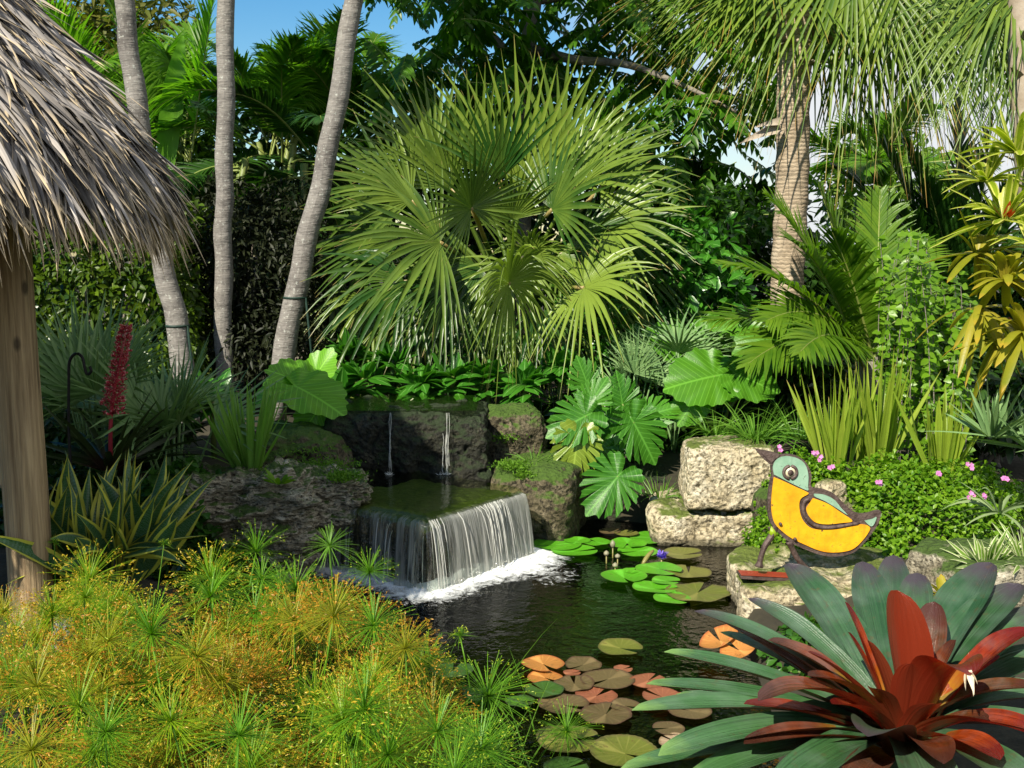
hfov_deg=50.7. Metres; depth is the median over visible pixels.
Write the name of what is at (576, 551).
lily pad
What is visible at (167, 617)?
papyrus stem
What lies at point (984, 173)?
tree bromeliad
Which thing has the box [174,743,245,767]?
papyrus stem
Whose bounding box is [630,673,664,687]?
lily pad
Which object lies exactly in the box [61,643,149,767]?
papyrus stem
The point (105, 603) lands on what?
papyrus stem
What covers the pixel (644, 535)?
lily pad
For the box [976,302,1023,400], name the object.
tree bromeliad
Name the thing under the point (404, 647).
papyrus stem
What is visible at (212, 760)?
papyrus stem
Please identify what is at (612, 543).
lily bud
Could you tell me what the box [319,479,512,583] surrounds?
weir stone
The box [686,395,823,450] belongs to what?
grass tuft
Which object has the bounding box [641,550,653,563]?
rolled leaf
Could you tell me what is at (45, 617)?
papyrus stem
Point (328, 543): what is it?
papyrus stem
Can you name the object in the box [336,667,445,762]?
papyrus stem
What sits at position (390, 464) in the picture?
water trickle
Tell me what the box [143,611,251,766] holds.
papyrus stem
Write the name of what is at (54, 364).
dwarf palmetto
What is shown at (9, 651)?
papyrus stem
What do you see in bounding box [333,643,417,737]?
papyrus stem
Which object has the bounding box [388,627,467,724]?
papyrus stem
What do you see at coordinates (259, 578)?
papyrus stem
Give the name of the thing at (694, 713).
lily pad
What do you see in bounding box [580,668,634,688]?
lily pad
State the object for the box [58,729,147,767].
papyrus stem
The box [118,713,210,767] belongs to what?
papyrus stem
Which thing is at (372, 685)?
papyrus stem
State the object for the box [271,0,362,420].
grey palm
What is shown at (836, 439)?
iris clump
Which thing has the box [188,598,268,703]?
papyrus stem
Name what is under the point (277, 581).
papyrus stem
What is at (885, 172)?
feather palm
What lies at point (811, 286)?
background shrub
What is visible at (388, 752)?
papyrus stem
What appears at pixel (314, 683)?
papyrus stem
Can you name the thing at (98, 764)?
papyrus stem
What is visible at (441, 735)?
papyrus stem
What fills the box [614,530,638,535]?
lily pad
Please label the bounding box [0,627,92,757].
papyrus stem
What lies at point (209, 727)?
papyrus stem
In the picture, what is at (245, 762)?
papyrus stem
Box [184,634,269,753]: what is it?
papyrus stem
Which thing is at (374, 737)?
papyrus stem
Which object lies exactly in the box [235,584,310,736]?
papyrus stem
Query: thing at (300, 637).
papyrus stem
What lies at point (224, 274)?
grey palm
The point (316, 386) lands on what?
elephant ear
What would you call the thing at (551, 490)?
pool side stone
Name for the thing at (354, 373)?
glossy plant
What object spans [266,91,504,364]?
background shrub
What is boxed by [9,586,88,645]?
papyrus stem
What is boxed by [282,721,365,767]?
papyrus stem
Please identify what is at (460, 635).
papyrus stem
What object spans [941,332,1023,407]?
tree bromeliad
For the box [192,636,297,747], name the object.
papyrus stem
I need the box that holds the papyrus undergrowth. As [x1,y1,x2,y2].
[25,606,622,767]
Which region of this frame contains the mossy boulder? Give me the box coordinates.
[487,402,547,468]
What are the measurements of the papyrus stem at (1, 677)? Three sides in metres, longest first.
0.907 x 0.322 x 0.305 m
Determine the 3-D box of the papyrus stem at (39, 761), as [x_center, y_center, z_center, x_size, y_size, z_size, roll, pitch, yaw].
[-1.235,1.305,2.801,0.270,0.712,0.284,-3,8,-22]
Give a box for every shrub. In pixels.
[34,121,253,356]
[35,240,123,347]
[42,355,207,476]
[138,107,396,363]
[144,125,234,252]
[154,171,343,409]
[203,299,338,390]
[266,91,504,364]
[325,297,553,400]
[406,113,653,361]
[533,371,742,452]
[548,188,725,357]
[585,170,684,246]
[613,196,761,390]
[668,322,856,432]
[671,179,774,269]
[674,152,807,242]
[676,178,838,321]
[754,234,1001,373]
[809,131,969,236]
[870,230,979,470]
[880,232,1023,359]
[902,346,1023,467]
[993,219,1023,332]
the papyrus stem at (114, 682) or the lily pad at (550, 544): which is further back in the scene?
the lily pad at (550, 544)
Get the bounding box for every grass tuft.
[511,444,560,466]
[632,477,681,501]
[667,391,784,446]
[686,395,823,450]
[745,395,849,453]
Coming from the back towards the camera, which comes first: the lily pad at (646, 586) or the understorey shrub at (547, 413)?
the understorey shrub at (547, 413)
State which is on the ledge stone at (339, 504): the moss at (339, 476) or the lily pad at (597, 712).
the moss at (339, 476)
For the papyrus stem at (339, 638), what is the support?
in the pond water at (585, 604)
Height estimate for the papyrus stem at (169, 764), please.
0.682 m
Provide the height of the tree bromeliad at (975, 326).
0.416 m
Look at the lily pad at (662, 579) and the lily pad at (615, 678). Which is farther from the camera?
the lily pad at (662, 579)
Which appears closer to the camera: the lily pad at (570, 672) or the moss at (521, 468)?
the lily pad at (570, 672)
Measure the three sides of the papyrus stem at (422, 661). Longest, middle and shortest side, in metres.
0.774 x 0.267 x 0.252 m
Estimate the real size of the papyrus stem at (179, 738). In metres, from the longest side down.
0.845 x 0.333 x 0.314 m
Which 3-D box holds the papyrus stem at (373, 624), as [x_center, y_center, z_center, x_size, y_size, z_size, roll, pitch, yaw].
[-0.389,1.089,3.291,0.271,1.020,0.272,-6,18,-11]
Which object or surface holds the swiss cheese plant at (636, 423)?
on the ground
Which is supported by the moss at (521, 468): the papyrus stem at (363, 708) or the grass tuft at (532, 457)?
the grass tuft at (532, 457)
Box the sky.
[36,0,1018,255]
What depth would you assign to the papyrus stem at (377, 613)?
3.78 m
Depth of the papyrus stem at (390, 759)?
2.86 m
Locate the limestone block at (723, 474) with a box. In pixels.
[678,435,773,510]
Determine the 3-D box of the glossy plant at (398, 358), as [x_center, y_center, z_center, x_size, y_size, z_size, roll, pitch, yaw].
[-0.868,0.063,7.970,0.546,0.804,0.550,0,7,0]
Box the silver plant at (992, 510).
[940,483,1023,532]
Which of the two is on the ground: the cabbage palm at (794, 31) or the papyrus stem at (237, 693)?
the cabbage palm at (794, 31)
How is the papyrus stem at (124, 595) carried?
in the pond water at (585, 604)
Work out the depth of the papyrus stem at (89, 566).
4.12 m
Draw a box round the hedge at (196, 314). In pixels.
[31,195,215,381]
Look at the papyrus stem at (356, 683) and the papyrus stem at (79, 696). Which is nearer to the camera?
the papyrus stem at (79, 696)
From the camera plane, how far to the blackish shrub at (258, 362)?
8.44 m
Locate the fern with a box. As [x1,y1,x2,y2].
[256,468,294,484]
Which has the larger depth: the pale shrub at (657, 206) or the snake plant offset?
the pale shrub at (657, 206)
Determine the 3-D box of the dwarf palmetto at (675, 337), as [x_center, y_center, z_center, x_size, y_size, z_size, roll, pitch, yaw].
[1.129,-0.029,7.686,0.968,1.040,0.878,0,7,0]
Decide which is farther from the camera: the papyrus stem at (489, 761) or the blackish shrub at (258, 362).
the blackish shrub at (258, 362)
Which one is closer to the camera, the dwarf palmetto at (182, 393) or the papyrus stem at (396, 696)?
the papyrus stem at (396, 696)
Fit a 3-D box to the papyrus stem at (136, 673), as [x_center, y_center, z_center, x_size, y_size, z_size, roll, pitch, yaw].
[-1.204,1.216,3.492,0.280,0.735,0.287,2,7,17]
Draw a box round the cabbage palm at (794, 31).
[598,0,1014,429]
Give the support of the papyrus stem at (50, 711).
on the ground
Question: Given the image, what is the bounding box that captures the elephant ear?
[255,347,347,425]
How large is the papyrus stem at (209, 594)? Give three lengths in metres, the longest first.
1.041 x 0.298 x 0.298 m
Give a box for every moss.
[254,443,378,487]
[486,433,536,479]
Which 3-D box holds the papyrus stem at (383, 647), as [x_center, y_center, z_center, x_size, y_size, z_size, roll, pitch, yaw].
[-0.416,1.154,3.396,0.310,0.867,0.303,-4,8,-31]
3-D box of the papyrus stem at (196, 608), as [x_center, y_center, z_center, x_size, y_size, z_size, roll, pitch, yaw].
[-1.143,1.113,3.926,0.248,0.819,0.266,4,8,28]
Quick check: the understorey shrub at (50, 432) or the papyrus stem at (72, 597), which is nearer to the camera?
the papyrus stem at (72, 597)
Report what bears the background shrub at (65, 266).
on the ground
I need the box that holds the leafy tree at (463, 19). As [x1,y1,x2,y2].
[341,0,828,311]
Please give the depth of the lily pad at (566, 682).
4.37 m
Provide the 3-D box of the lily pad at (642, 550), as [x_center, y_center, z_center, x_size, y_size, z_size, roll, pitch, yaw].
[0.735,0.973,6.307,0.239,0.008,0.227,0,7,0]
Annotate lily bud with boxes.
[610,540,614,557]
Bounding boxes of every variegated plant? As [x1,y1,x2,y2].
[940,527,1020,568]
[978,521,1023,574]
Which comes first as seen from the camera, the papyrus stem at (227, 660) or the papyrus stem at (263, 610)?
the papyrus stem at (227, 660)
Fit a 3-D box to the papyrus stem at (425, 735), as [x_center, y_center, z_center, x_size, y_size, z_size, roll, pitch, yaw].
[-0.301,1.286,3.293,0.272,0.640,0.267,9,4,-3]
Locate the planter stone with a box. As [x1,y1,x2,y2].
[176,455,327,591]
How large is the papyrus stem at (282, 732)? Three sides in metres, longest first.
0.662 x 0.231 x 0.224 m
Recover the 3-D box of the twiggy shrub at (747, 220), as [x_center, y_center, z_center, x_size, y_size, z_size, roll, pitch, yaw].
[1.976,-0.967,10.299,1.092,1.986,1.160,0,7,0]
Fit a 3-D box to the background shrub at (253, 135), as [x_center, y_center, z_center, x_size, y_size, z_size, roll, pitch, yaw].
[-2.866,-1.738,12.271,3.166,3.328,2.209,0,7,0]
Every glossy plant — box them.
[185,368,249,458]
[325,327,376,397]
[332,367,373,397]
[335,359,400,401]
[358,341,422,402]
[389,358,456,401]
[413,349,482,400]
[447,327,509,401]
[447,353,505,403]
[489,359,550,405]
[537,341,597,413]
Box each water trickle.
[385,413,393,474]
[437,413,450,474]
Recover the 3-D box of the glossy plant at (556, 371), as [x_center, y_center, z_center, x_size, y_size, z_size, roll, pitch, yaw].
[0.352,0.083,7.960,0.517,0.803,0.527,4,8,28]
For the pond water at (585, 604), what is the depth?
5.01 m
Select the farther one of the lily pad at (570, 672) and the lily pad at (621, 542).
the lily pad at (621, 542)
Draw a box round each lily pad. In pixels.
[431,662,473,676]
[463,687,495,700]
[505,695,533,706]
[521,655,564,670]
[525,680,563,697]
[527,670,562,681]
[534,539,580,549]
[536,725,597,752]
[538,693,588,713]
[543,756,588,767]
[551,544,597,554]
[553,675,593,691]
[563,669,580,675]
[564,536,590,542]
[565,656,601,670]
[575,686,617,702]
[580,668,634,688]
[580,702,631,723]
[581,537,609,545]
[590,734,657,765]
[598,638,642,654]
[599,528,620,533]
[601,569,646,581]
[608,537,646,547]
[610,698,639,710]
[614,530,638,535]
[614,664,632,671]
[617,545,657,555]
[629,531,655,543]
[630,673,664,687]
[632,580,676,592]
[635,562,681,574]
[642,687,678,699]
[652,576,679,583]
[652,721,684,734]
[653,591,690,603]
[659,732,680,744]
[663,547,701,558]
[665,582,730,601]
[667,564,711,577]
[668,708,711,718]
[699,624,737,647]
[720,637,754,657]
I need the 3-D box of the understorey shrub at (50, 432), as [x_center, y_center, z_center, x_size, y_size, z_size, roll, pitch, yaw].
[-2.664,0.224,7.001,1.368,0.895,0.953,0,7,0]
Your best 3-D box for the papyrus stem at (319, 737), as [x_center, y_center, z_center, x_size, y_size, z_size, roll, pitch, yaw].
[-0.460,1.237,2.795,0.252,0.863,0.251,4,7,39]
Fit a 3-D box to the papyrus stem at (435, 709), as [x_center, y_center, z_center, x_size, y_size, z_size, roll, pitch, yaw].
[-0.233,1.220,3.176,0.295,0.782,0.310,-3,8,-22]
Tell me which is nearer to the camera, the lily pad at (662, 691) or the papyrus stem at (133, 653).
the papyrus stem at (133, 653)
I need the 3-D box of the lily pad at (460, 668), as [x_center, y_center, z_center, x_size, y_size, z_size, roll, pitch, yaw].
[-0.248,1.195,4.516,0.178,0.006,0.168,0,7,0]
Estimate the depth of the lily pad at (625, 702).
4.18 m
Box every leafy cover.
[0,460,140,547]
[136,449,232,569]
[149,533,276,621]
[755,605,854,676]
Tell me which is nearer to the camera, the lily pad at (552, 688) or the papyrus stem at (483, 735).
the papyrus stem at (483, 735)
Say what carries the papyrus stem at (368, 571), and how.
in the pond water at (585, 604)
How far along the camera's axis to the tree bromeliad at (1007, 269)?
5.11 m
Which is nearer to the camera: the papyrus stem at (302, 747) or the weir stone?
the papyrus stem at (302, 747)
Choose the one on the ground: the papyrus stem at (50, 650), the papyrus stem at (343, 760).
the papyrus stem at (50, 650)
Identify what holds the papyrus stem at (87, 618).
on the ground
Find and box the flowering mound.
[777,444,1023,558]
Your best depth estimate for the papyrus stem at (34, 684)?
2.94 m
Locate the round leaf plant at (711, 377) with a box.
[642,312,840,436]
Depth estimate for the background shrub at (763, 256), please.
11.66 m
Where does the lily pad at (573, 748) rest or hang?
on the pond water at (585, 604)
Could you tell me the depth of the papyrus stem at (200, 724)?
3.16 m
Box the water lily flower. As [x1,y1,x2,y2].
[656,549,667,561]
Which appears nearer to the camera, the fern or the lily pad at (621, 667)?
the lily pad at (621, 667)
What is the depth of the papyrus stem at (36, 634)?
3.74 m
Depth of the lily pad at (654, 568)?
5.93 m
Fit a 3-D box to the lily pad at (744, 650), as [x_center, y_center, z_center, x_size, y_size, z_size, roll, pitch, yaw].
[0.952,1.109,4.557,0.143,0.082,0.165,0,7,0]
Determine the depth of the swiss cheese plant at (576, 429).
6.78 m
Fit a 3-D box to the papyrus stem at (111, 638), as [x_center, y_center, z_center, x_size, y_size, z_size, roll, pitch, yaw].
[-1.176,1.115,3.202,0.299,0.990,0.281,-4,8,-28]
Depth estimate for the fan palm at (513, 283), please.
8.02 m
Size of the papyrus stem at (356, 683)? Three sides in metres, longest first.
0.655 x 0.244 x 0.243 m
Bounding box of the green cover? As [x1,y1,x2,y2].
[896,458,1023,520]
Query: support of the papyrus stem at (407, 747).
in the pond water at (585, 604)
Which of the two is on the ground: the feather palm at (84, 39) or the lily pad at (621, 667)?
the feather palm at (84, 39)
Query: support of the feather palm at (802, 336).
on the ground
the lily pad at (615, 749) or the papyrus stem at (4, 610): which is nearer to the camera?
the lily pad at (615, 749)
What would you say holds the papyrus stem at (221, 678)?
in the pond water at (585, 604)
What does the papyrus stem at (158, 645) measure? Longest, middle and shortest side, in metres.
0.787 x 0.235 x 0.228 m
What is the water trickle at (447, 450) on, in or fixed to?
attached to the cascade block at (417, 446)
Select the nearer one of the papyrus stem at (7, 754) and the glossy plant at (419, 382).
the papyrus stem at (7, 754)
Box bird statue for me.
[736,448,880,580]
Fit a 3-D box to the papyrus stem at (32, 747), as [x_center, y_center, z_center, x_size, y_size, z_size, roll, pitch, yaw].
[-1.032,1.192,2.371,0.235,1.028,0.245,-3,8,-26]
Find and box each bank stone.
[586,461,667,520]
[750,480,986,551]
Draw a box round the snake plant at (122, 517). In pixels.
[0,450,214,587]
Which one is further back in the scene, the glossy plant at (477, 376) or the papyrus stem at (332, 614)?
the glossy plant at (477, 376)
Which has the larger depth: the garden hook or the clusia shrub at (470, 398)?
the clusia shrub at (470, 398)
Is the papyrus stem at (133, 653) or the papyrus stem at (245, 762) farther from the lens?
the papyrus stem at (133, 653)
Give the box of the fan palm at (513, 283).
[289,39,712,413]
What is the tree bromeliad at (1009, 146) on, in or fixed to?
attached to the palm tree at (1009, 52)
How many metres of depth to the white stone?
5.72 m
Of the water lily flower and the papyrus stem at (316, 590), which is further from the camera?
the water lily flower
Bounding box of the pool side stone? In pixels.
[490,449,592,540]
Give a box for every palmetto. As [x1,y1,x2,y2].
[35,289,212,499]
[52,331,303,471]
[542,281,691,393]
[571,323,684,453]
[605,304,730,452]
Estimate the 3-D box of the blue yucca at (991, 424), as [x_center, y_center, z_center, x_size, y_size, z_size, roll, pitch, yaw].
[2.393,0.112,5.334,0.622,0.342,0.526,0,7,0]
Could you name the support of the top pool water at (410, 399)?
in the cascade block at (417, 446)
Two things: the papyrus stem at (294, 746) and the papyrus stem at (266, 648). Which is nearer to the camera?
the papyrus stem at (294, 746)
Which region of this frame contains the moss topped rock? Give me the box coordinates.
[255,420,353,529]
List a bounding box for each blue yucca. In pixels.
[932,376,1023,437]
[970,400,1023,451]
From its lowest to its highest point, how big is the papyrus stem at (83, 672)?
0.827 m
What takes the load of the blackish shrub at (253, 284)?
on the ground
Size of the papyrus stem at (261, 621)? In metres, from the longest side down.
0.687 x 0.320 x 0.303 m
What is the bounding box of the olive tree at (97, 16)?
[34,0,209,331]
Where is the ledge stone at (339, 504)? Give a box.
[305,463,373,532]
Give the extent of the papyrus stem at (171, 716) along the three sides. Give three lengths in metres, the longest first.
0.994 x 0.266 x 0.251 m
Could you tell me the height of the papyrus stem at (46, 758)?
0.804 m
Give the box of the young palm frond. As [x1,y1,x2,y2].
[157,0,215,169]
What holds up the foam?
on the pond water at (585, 604)
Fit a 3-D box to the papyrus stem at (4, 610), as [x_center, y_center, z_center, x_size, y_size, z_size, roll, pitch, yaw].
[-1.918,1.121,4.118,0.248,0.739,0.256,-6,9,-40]
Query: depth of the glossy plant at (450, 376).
7.72 m
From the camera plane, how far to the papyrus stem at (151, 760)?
3.12 m
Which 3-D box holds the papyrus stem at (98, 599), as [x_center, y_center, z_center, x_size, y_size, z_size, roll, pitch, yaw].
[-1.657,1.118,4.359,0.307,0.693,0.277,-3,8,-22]
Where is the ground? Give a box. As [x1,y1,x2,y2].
[0,256,1023,767]
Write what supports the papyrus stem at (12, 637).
in the pond water at (585, 604)
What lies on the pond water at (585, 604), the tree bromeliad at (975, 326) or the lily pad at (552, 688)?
the lily pad at (552, 688)
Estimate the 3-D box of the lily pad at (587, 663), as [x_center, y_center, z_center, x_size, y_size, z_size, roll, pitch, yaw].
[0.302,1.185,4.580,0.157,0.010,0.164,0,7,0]
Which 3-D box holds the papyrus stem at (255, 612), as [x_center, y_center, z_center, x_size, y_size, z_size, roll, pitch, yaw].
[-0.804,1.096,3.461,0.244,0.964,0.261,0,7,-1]
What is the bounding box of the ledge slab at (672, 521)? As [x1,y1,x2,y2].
[645,487,752,546]
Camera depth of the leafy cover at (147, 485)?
5.64 m
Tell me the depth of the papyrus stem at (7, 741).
2.55 m
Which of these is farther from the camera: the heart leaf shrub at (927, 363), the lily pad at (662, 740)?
the heart leaf shrub at (927, 363)
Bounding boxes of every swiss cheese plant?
[545,376,644,518]
[566,355,678,483]
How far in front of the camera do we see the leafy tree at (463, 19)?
10.54 m
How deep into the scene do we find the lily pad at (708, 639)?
4.70 m
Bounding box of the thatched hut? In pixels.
[0,0,206,651]
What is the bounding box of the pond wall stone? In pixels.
[726,543,901,618]
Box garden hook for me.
[67,352,92,467]
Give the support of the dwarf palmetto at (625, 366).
on the ground
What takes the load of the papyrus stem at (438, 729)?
in the pond water at (585, 604)
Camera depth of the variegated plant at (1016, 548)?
4.66 m
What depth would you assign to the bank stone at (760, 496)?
5.77 m
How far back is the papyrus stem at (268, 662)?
3.25 m
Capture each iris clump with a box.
[187,377,295,468]
[787,364,880,467]
[836,346,938,465]
[893,377,1000,474]
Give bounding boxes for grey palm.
[114,0,202,425]
[213,0,234,400]
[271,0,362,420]
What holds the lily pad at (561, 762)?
on the pond water at (585, 604)
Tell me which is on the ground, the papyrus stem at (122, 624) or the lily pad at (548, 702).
the papyrus stem at (122, 624)
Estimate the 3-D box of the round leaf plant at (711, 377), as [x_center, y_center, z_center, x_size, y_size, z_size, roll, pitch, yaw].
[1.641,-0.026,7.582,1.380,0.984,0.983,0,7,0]
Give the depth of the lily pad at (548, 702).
4.19 m
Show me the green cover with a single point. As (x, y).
(1015, 490)
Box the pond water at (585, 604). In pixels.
[64,520,778,767]
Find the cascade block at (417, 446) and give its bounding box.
[322,395,493,489]
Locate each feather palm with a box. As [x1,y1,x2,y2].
[37,0,242,348]
[101,0,323,373]
[109,96,372,381]
[148,26,357,383]
[156,76,443,350]
[236,4,454,358]
[696,180,973,447]
[774,92,1002,376]
[829,93,1019,325]
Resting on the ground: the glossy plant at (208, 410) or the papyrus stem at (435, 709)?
the glossy plant at (208, 410)
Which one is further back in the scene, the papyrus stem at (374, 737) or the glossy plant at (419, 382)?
the glossy plant at (419, 382)
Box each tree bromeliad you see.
[914,304,1021,386]
[923,209,1023,304]
[929,164,1023,248]
[940,137,1023,205]
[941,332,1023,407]
[953,107,1023,170]
[968,250,1023,314]
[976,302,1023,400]
[980,212,1023,257]
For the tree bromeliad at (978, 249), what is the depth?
5.33 m
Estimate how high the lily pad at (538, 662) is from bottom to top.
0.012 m
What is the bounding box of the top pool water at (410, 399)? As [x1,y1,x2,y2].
[345,395,478,410]
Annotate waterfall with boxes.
[322,491,539,597]
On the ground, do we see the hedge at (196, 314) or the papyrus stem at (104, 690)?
the hedge at (196, 314)
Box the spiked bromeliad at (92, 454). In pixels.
[42,321,211,470]
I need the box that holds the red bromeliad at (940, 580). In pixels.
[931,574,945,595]
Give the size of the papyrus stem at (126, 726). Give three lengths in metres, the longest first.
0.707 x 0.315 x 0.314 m
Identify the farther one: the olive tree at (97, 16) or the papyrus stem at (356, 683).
the olive tree at (97, 16)
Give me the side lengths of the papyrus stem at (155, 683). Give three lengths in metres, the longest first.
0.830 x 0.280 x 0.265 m
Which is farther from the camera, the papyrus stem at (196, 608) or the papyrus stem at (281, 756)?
the papyrus stem at (196, 608)
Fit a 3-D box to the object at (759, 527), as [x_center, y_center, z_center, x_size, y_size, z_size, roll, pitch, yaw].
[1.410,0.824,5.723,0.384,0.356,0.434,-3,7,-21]
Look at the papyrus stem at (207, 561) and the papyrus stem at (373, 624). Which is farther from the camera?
the papyrus stem at (207, 561)
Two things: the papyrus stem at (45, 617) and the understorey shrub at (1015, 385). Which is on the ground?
the understorey shrub at (1015, 385)
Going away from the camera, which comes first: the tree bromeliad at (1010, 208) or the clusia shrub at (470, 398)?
the tree bromeliad at (1010, 208)
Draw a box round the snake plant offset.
[9,532,201,582]
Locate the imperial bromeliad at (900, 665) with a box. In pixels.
[621,555,1023,767]
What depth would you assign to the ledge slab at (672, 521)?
6.46 m
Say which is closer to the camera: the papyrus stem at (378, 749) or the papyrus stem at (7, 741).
the papyrus stem at (7, 741)
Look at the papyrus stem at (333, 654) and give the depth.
3.67 m
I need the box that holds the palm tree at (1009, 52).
[884,0,1023,241]
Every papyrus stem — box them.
[0,581,39,641]
[0,601,51,656]
[0,604,29,720]
[0,623,69,741]
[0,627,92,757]
[0,637,60,726]
[0,638,32,670]
[0,644,57,766]
[0,648,50,749]
[0,648,81,766]
[0,658,68,753]
[0,669,26,709]
[0,698,90,767]
[0,718,82,767]
[0,728,46,767]
[0,737,22,767]
[1,580,103,767]
[1,607,77,705]
[5,756,46,767]
[8,654,91,765]
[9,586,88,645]
[10,655,140,767]
[13,599,79,642]
[14,650,67,767]
[14,753,67,767]
[20,640,80,761]
[35,612,147,716]
[35,636,121,725]
[35,708,144,767]
[38,536,142,696]
[39,591,126,767]
[41,710,159,767]
[41,720,140,767]
[42,642,127,729]
[45,564,118,765]
[47,585,105,658]
[48,536,62,612]
[49,687,158,767]
[54,595,160,759]
[57,656,145,765]
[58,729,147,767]
[59,581,93,636]
[61,604,138,643]
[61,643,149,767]
[61,647,136,745]
[62,580,133,626]
[62,608,122,649]
[64,697,163,764]
[66,635,143,722]
[67,575,150,751]
[67,587,125,718]
[75,584,131,625]
[78,653,186,724]
[81,601,169,712]
[84,711,157,767]
[85,670,151,720]
[91,576,158,649]
[92,582,216,767]
[92,646,179,746]
[94,713,193,767]
[98,632,173,764]
[108,647,194,767]
[113,583,185,696]
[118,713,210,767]
[120,672,227,767]
[120,682,238,767]
[123,623,186,742]
[125,725,205,767]
[128,735,206,767]
[132,648,207,762]
[143,538,171,682]
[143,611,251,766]
[147,634,185,721]
[151,689,258,763]
[157,538,254,634]
[157,580,231,730]
[157,634,239,767]
[160,562,255,760]
[160,691,263,767]
[166,555,250,761]
[173,616,240,683]
[174,641,271,767]
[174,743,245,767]
[175,685,303,767]
[177,638,239,765]
[179,735,266,767]
[184,633,277,723]
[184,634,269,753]
[187,632,286,744]
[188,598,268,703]
[189,656,284,764]
[191,598,260,709]
[191,717,302,767]
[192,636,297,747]
[206,643,300,764]
[208,718,311,767]
[212,521,298,646]
[216,634,296,753]
[217,636,284,722]
[218,580,294,765]
[227,550,292,719]
[228,732,316,767]
[229,716,312,767]
[231,597,296,712]
[234,622,306,718]
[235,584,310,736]
[238,593,289,675]
[240,578,348,739]
[251,555,336,729]
[252,561,314,707]
[252,697,319,767]
[254,597,340,749]
[261,629,326,751]
[262,658,351,766]
[263,682,339,767]
[265,721,328,767]
[274,573,330,678]
[275,595,322,698]
[276,592,361,766]
[277,572,381,767]
[277,659,413,767]
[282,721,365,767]
[284,699,359,767]
[286,600,347,686]
[297,577,369,757]
[298,634,354,734]
[299,624,368,708]
[300,657,423,767]
[300,710,402,767]
[301,580,363,714]
[304,746,390,767]
[305,522,361,664]
[309,615,364,707]
[311,585,371,671]
[313,655,362,763]
[317,670,403,763]
[318,654,416,767]
[319,693,424,767]
[320,703,452,767]
[324,668,393,705]
[325,616,425,766]
[327,586,420,707]
[332,644,420,720]
[332,652,403,704]
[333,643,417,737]
[333,728,434,767]
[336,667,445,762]
[338,589,411,747]
[338,719,413,767]
[342,545,398,642]
[358,678,413,730]
[364,711,460,767]
[364,713,443,767]
[365,611,445,767]
[382,634,456,766]
[387,687,488,767]
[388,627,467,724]
[393,668,482,764]
[395,661,466,712]
[403,699,479,767]
[410,723,503,767]
[410,741,485,767]
[413,703,461,764]
[426,697,537,767]
[437,625,471,686]
[437,706,520,767]
[440,650,542,746]
[450,724,533,767]
[528,696,603,757]
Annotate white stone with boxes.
[815,478,846,502]
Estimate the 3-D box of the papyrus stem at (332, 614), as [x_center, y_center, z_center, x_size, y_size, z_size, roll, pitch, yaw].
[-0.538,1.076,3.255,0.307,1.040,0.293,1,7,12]
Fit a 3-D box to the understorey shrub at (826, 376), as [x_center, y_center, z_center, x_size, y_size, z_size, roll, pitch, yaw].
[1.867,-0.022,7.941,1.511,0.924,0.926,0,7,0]
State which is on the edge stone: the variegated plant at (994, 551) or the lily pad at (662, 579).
the variegated plant at (994, 551)
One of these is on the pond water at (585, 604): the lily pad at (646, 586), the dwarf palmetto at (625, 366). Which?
the lily pad at (646, 586)
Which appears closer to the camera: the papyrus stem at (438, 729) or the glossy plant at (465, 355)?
the papyrus stem at (438, 729)
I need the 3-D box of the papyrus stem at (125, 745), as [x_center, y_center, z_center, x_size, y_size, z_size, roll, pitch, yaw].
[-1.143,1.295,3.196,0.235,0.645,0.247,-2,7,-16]
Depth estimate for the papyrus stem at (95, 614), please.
3.95 m
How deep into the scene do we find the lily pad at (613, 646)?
4.77 m
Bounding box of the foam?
[315,545,566,603]
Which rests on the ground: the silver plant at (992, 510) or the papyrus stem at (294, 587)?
the silver plant at (992, 510)
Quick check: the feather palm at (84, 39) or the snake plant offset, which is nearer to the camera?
the snake plant offset
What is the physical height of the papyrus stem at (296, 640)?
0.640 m
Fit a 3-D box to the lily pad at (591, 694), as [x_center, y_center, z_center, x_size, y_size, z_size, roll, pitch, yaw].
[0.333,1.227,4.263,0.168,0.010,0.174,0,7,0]
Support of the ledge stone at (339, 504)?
on the weir stone
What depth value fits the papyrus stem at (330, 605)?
3.90 m
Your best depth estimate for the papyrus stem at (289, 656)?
3.68 m
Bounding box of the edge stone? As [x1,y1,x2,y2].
[905,537,1023,606]
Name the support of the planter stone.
on the ground
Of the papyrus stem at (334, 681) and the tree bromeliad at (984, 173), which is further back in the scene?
the tree bromeliad at (984, 173)
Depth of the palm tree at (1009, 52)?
5.45 m
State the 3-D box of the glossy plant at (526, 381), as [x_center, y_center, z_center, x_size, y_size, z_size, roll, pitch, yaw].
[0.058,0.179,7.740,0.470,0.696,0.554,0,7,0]
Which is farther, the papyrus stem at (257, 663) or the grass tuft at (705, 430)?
the grass tuft at (705, 430)
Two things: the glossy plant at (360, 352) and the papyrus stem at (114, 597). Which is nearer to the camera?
the papyrus stem at (114, 597)
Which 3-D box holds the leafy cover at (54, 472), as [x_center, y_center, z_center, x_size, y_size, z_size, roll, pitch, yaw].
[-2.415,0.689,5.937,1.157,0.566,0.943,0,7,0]
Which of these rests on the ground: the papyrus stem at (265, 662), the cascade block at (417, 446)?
the cascade block at (417, 446)
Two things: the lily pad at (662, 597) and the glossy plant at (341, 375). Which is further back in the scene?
the glossy plant at (341, 375)

